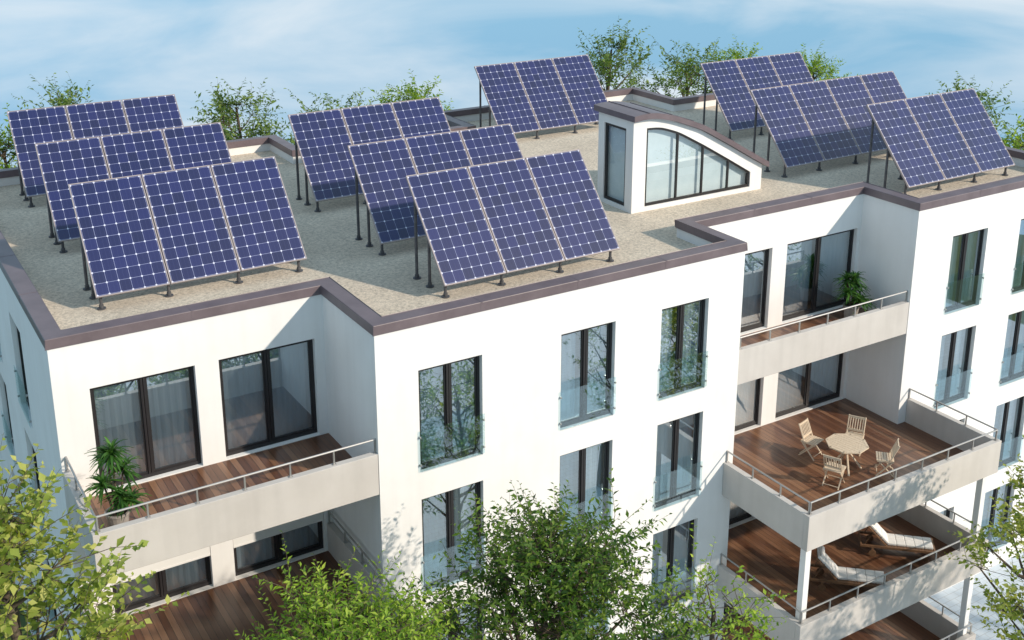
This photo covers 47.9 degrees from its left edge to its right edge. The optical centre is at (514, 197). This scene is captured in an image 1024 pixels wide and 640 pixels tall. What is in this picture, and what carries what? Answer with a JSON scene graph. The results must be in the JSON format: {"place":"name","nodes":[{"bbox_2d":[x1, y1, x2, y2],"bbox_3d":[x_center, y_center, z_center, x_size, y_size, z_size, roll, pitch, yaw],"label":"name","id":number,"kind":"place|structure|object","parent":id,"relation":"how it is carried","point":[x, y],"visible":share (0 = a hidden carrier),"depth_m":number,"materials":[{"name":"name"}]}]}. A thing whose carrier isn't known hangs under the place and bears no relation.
{"place":"outdoors","nodes":[
{"label":"outdoors","id":0,"kind":"place"},
{"bbox_2d":[0,541,32,639],"bbox_3d":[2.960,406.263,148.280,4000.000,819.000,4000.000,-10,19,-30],"label":"ground","id":1,"kind":"structure","parent":0,"point":[23,621],"depth_m":34.83,"materials":[{"name":"green plant"}]},
{"bbox_2d":[0,103,36,168],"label":"background tree","id":2,"kind":"object","parent":1,"relation":"on","point":[10,146],"visible":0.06,"depth_m":39.09,"materials":[{"name":"green plant"}]},
{"bbox_2d":[4,71,92,142],"bbox_3d":[-15.093,3.021,41.195,4.702,15.159,5.157,-10,19,-30],"label":"background tree","id":3,"kind":"object","parent":1,"relation":"on","point":[60,100],"visible":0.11,"depth_m":39.39,"materials":[{"name":"green plant"}]},
{"bbox_2d":[0,437,189,639],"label":"birch tree","id":4,"kind":"object","parent":1,"relation":"on","point":[13,549],"visible":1,"depth_m":16.84,"materials":[{"name":"green plant"}]},
{"bbox_2d":[189,77,294,144],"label":"background tree","id":5,"kind":"object","parent":1,"relation":"on","point":[221,105],"visible":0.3,"depth_m":41.64,"materials":[{"name":"green plant"}]},
{"bbox_2d":[252,87,381,143],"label":"background tree","id":6,"kind":"object","parent":1,"relation":"on","point":[326,105],"visible":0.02,"depth_m":45.54,"materials":[{"name":"green plant"}]},
{"bbox_2d":[364,69,453,110],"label":"background tree","id":7,"kind":"object","parent":1,"relation":"on","point":[413,94],"visible":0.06,"depth_m":46.81,"materials":[{"name":"green plant"}]},
{"bbox_2d":[0,94,1023,639],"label":"walls","id":8,"kind":"structure","parent":1,"relation":"on","point":[366,386],"depth_m":26.61,"materials":[{"name":"white paint"}]},
{"bbox_2d":[112,512,323,585],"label":"roller shutters","id":9,"kind":"object","parent":8,"relation":"attached to","point":[237,542],"visible":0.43,"depth_m":25.52,"materials":[{"name":"white"}]},
{"bbox_2d":[62,433,378,576],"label":"balcony","id":10,"kind":"structure","parent":8,"relation":"attached to","point":[189,511],"depth_m":22.88,"materials":[{"name":"white paint"}]},
{"bbox_2d":[81,436,151,526],"bbox_3d":[-7.682,5.519,22.036,1.290,1.941,1.319,-10,19,-30],"label":"potted palm plant","id":11,"kind":"object","parent":10,"relation":"on","point":[108,454],"visible":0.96,"depth_m":21.93,"materials":[{"name":"green plant"}]},
{"bbox_2d":[79,510,423,639],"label":"balcony","id":12,"kind":"structure","parent":8,"relation":"attached to","point":[222,612],"depth_m":24.89,"materials":[{"name":"brown wood"}]},
{"bbox_2d":[0,100,1023,329],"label":"flat roof","id":13,"kind":"structure","parent":8,"relation":"attached to","point":[370,277],"depth_m":29.16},
{"bbox_2d":[7,94,183,207],"bbox_3d":[-11.950,-1.420,33.582,4.772,2.446,1.837,-10,19,-30],"label":"solar panel array","id":14,"kind":"object","parent":13,"relation":"on","point":[30,128],"visible":0.38,"depth_m":33.46,"materials":[{"name":"blue glass"}]},
{"bbox_2d":[35,122,231,252],"bbox_3d":[-9.607,-0.325,29.875,4.772,2.446,1.837,-10,19,-30],"label":"solar panel array","id":15,"kind":"object","parent":13,"relation":"on","point":[63,164],"visible":0.41,"depth_m":29.75,"materials":[{"name":"blue glass"}]},
{"bbox_2d":[68,156,306,310],"bbox_3d":[-7.378,0.733,26.291,4.772,2.446,1.837,-10,19,-30],"label":"solar panel array","id":16,"kind":"object","parent":13,"relation":"on","point":[128,226],"visible":1,"depth_m":26.12,"materials":[{"name":"blue glass"}]},
{"bbox_2d":[288,97,450,211],"bbox_3d":[-3.874,-1.296,33.163,4.772,2.446,1.837,-10,19,-30],"label":"solar panel array","id":17,"kind":"object","parent":13,"relation":"on","point":[324,139],"visible":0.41,"depth_m":32.74,"materials":[{"name":"blue glass"}]},
{"bbox_2d":[347,124,523,255],"bbox_3d":[-1.698,-0.275,29.704,4.772,2.446,1.837,-10,19,-30],"label":"solar panel array","id":18,"kind":"object","parent":13,"relation":"on","point":[384,169],"visible":0.49,"depth_m":29.25,"materials":[{"name":"blue glass"}]},
{"bbox_2d":[406,149,619,298],"bbox_3d":[0.021,0.534,26.966,4.772,2.446,1.837,-10,19,-30],"label":"solar panel array","id":19,"kind":"object","parent":13,"relation":"on","point":[487,220],"visible":1,"depth_m":26.78,"materials":[{"name":"blue glass"}]},
{"bbox_2d":[474,54,607,138],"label":"solar panel array","id":20,"kind":"object","parent":13,"relation":"on","point":[535,95],"visible":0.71,"depth_m":40.49,"materials":[{"name":"blue glass"}]},
{"bbox_2d":[594,101,769,213],"bbox_3d":[4.832,-1.447,33.049,5.000,2.804,1.890,-10,19,-30],"label":"rooftop dormer","id":21,"kind":"object","parent":13,"relation":"on","point":[650,159],"visible":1,"depth_m":32.16,"materials":[{"name":"white paint"}]},
{"bbox_2d":[604,122,748,205],"bbox_3d":[4.689,-1.224,32.878,4.280,2.227,1.291,-10,19,-30],"label":"window frame","id":22,"kind":"structure","parent":21,"relation":"in","point":[726,188],"depth_m":32.32,"materials":[{"name":"black metal"}]},
{"bbox_2d":[700,52,813,139],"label":"solar panel array","id":23,"kind":"object","parent":13,"relation":"on","point":[733,83],"visible":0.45,"depth_m":40.76,"materials":[{"name":"blue glass"}]},
{"bbox_2d":[750,71,906,177],"bbox_3d":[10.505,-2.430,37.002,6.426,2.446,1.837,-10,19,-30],"label":"solar panel array","id":24,"kind":"object","parent":13,"relation":"on","point":[818,122],"visible":0.73,"depth_m":36.49,"materials":[{"name":"blue glass"}]},
{"bbox_2d":[866,88,1014,193],"bbox_3d":[12.770,-1.687,34.486,4.772,2.446,1.837,-10,19,-30],"label":"solar panel array","id":25,"kind":"object","parent":13,"relation":"on","point":[934,138],"visible":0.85,"depth_m":34.30,"materials":[{"name":"blue glass"}]},
{"bbox_2d":[0,87,1023,350],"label":"parapet capping","id":26,"kind":"object","parent":8,"relation":"on","point":[50,333],"visible":0.8,"depth_m":25.38,"materials":[{"name":"metal"}]},
{"bbox_2d":[0,105,981,319],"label":"capping joints","id":27,"kind":"object","parent":26,"relation":"attached to","point":[192,313],"visible":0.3,"depth_m":25.38,"materials":[{"name":"grey metal"}]},
{"bbox_2d":[0,268,1023,633],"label":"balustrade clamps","id":28,"kind":"object","parent":8,"relation":"attached to","point":[484,446],"visible":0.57,"depth_m":28.23,"materials":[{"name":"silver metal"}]},
{"bbox_2d":[4,219,1023,639],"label":"window frames","id":29,"kind":"structure","parent":8,"relation":"attached to","point":[270,439],"depth_m":26.74,"materials":[{"name":"black metal"}]},
{"bbox_2d":[94,220,1023,639],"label":"curtains","id":30,"kind":"object","parent":8,"relation":"attached to","point":[118,414],"visible":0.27,"depth_m":26.23,"materials":[{"name":"fabric"}]},
{"bbox_2d":[737,290,908,384],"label":"balcony","id":31,"kind":"structure","parent":8,"relation":"attached to","point":[782,347],"depth_m":30.48,"materials":[{"name":"white paint"}]},
{"bbox_2d":[832,270,876,317],"bbox_3d":[9.508,2.740,32.364,1.343,1.422,1.291,-10,19,-30],"label":"potted palm plant","id":32,"kind":"object","parent":31,"relation":"on","point":[854,283],"visible":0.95,"depth_m":32.28,"materials":[{"name":"green plant"}]},
{"bbox_2d":[722,596,975,639],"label":"terrace","id":33,"kind":"structure","parent":8,"relation":"attached to","point":[922,620],"depth_m":33.29,"materials":[{"name":"brown wood"}]},
{"bbox_2d":[795,477,986,637],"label":"terrace columns","id":34,"kind":"structure","parent":33,"relation":"on","point":[803,581],"depth_m":30.96,"materials":[{"name":"white paint"}]},
{"bbox_2d":[716,500,988,639],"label":"terrace","id":35,"kind":"structure","parent":8,"relation":"attached to","point":[767,557],"depth_m":30.67,"materials":[{"name":"brown wood"}]},
{"bbox_2d":[809,546,886,590],"bbox_3d":[8.795,9.805,30.391,1.994,0.987,0.780,3,17,11],"label":"sun lounger","id":36,"kind":"object","parent":35,"relation":"on","point":[851,575],"visible":0.91,"depth_m":30.26,"materials":[{"name":"white fabric"}]},
{"bbox_2d":[858,523,935,561],"bbox_3d":[10.586,9.359,31.900,1.994,0.987,0.780,3,17,11],"label":"sun lounger","id":37,"kind":"object","parent":35,"relation":"on","point":[902,541],"visible":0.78,"depth_m":31.76,"materials":[{"name":"white fabric"}]},
{"bbox_2d":[722,388,1001,551],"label":"terrace","id":38,"kind":"structure","parent":8,"relation":"attached to","point":[772,479],"depth_m":30.08,"materials":[{"name":"brown wood"}]},
{"bbox_2d":[798,418,823,460],"bbox_3d":[7.971,6.517,31.060,0.549,0.937,0.476,15,22,41],"label":"folding garden chair","id":39,"kind":"object","parent":38,"relation":"on","point":[810,438],"visible":1,"depth_m":31.02,"materials":[{"name":"brown wood"}]},
{"bbox_2d":[822,454,845,489],"bbox_3d":[8.192,6.956,29.573,0.476,0.937,0.549,10,19,32],"label":"folding garden chair","id":40,"kind":"object","parent":38,"relation":"on","point":[840,468],"visible":1,"depth_m":29.47,"materials":[{"name":"brown wood"}]},
{"bbox_2d":[825,433,868,475],"bbox_3d":[8.739,6.812,30.405,1.035,0.748,1.035,-15,22,-41],"label":"garden table","id":41,"kind":"object","parent":38,"relation":"on","point":[846,444],"visible":0.98,"depth_m":30.28,"materials":[{"name":"brown wood"}]},
{"bbox_2d":[845,414,866,455],"bbox_3d":[9.220,6.451,31.282,0.476,0.937,0.549,8,18,26],"label":"folding garden chair","id":42,"kind":"object","parent":38,"relation":"on","point":[860,435],"visible":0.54,"depth_m":31.34,"materials":[{"name":"brown wood"}]},
{"bbox_2d":[875,438,899,477],"bbox_3d":[9.738,6.790,30.136,0.549,0.937,0.476,4,17,14],"label":"folding garden chair","id":43,"kind":"object","parent":38,"relation":"on","point":[892,452],"visible":0.98,"depth_m":30.04,"materials":[{"name":"brown wood"}]},
{"bbox_2d":[155,231,1023,639],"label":"window","id":44,"kind":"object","parent":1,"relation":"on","point":[671,385],"visible":0.01,"depth_m":31.18,"materials":[{"name":"grey glass"}]},
{"bbox_2d":[576,15,655,90],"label":"background tree","id":45,"kind":"object","parent":1,"relation":"on","point":[605,63],"visible":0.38,"depth_m":50.06,"materials":[{"name":"green plant"}]},
{"bbox_2d":[619,36,737,96],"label":"background tree","id":46,"kind":"object","parent":1,"relation":"on","point":[689,66],"visible":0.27,"depth_m":52.05,"materials":[{"name":"green plant"}]},
{"bbox_2d":[673,36,762,95],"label":"background tree","id":47,"kind":"object","parent":1,"relation":"on","point":[736,55],"visible":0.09,"depth_m":54.65,"materials":[{"name":"green plant"}]},
{"bbox_2d":[796,40,861,80],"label":"background tree","id":48,"kind":"object","parent":1,"relation":"on","point":[812,70],"visible":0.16,"depth_m":56.80,"materials":[{"name":"green plant"}]},
{"bbox_2d":[925,71,1022,147],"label":"background tree","id":49,"kind":"object","parent":1,"relation":"on","point":[981,98],"visible":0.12,"depth_m":44.47,"materials":[{"name":"green plant"}]},
{"bbox_2d":[1000,101,1023,149],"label":"background tree","id":50,"kind":"object","parent":1,"relation":"on","point":[1016,138],"visible":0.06,"depth_m":41.48,"materials":[{"name":"green plant"}]},
{"bbox_2d":[0,0,1023,167],"label":"sky","id":51,"kind":"structure","parent":0,"point":[127,49],"materials":[{"name":"blue"}]},
{"bbox_2d":[924,552,1023,639],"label":"pavement","id":52,"kind":"structure","parent":0,"point":[950,597],"depth_m":35.71,"materials":[{"name":"grey concrete"}]},
{"bbox_2d":[227,530,479,639],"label":"willow tree","id":53,"kind":"object","parent":52,"relation":"on","point":[321,616],"visible":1,"depth_m":18.17,"materials":[{"name":"green plant"}]},
{"bbox_2d":[389,468,727,639],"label":"ash tree","id":54,"kind":"object","parent":52,"relation":"on","point":[526,563],"visible":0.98,"depth_m":20.50,"materials":[{"name":"green plant"}]},
{"bbox_2d":[621,523,796,639],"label":"birch tree","id":55,"kind":"object","parent":52,"relation":"on","point":[733,623],"visible":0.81,"depth_m":22.52,"materials":[{"name":"green plant"}]},
{"bbox_2d":[946,435,1023,639],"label":"birch tree","id":56,"kind":"object","parent":52,"relation":"on","point":[1011,612],"visible":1,"depth_m":27.31,"materials":[{"name":"green plant"}]}
]}

